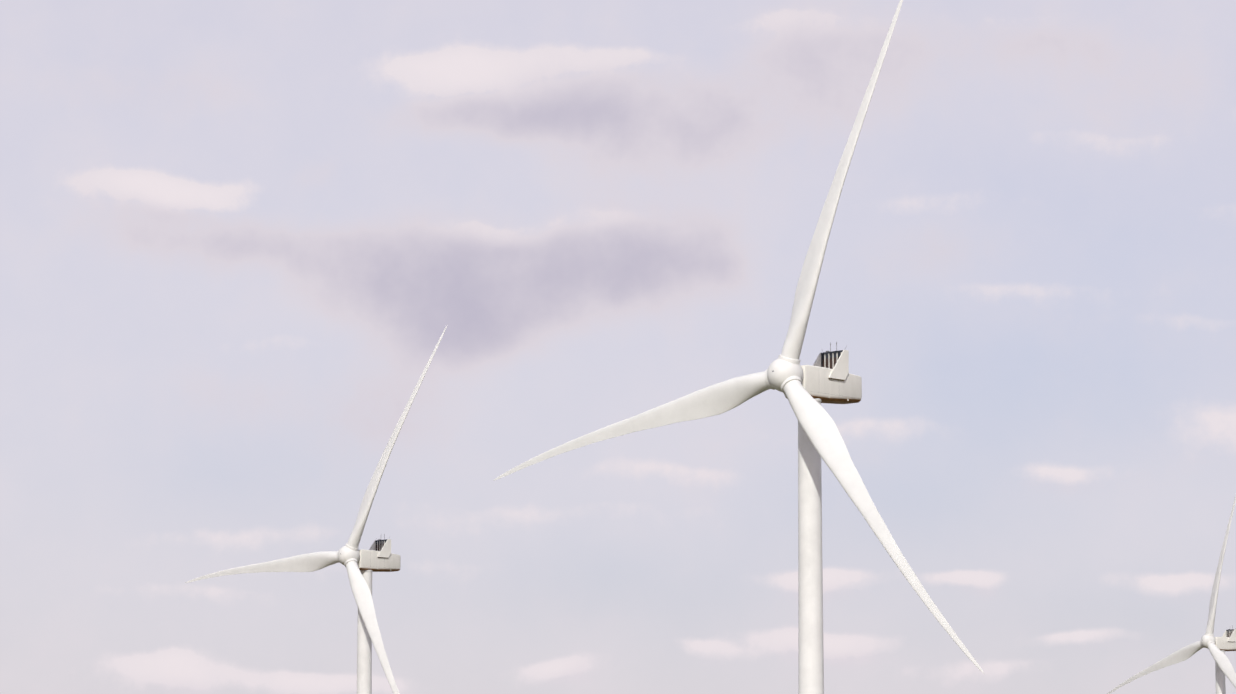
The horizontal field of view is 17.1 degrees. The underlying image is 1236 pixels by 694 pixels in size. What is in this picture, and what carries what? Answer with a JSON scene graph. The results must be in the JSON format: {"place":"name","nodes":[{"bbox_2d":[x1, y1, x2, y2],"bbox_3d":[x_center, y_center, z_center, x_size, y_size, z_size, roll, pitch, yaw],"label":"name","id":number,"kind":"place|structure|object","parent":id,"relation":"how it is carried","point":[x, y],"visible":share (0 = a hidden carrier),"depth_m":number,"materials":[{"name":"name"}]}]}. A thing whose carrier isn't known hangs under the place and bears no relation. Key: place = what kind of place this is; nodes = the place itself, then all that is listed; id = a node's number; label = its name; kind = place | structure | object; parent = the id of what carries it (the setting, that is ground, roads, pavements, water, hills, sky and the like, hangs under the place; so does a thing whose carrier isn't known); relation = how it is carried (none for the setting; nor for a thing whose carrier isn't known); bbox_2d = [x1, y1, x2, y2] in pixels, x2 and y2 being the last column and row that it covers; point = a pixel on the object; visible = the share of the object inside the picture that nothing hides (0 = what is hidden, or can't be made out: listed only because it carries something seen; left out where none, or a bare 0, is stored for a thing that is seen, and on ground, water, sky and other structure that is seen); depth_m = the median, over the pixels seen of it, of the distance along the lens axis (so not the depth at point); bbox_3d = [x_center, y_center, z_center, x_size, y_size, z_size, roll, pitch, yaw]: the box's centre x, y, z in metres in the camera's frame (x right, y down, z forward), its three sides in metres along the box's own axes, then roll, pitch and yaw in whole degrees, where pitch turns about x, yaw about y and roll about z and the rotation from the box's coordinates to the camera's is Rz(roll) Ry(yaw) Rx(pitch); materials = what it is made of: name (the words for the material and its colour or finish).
{"place":"outdoors","nodes":[
{"label":"outdoors","id":0,"kind":"place"},
{"bbox_2d":[0,0,1235,693],"label":"sky","id":1,"kind":"structure","parent":0,"point":[239,238],"materials":[{"name":"blue"}]},
{"bbox_3d":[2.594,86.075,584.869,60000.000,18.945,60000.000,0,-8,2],"label":"ground","id":2,"kind":"structure","parent":0,"visible":0},
{"bbox_2d":[185,326,446,693],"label":"turbine","id":3,"kind":"object","parent":2,"relation":"on","point":[361,565],"visible":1,"depth_m":819.00,"materials":[{"name":"paint"}]},
{"bbox_2d":[493,0,983,693],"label":"turbine","id":4,"kind":"object","parent":2,"relation":"on","point":[823,378],"visible":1,"depth_m":501.34,"materials":[{"name":"paint"}]},
{"bbox_2d":[1107,495,1235,693],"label":"turbine","id":5,"kind":"object","parent":2,"relation":"on","point":[1217,647],"visible":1,"depth_m":1217.30,"materials":[{"name":"paint"}]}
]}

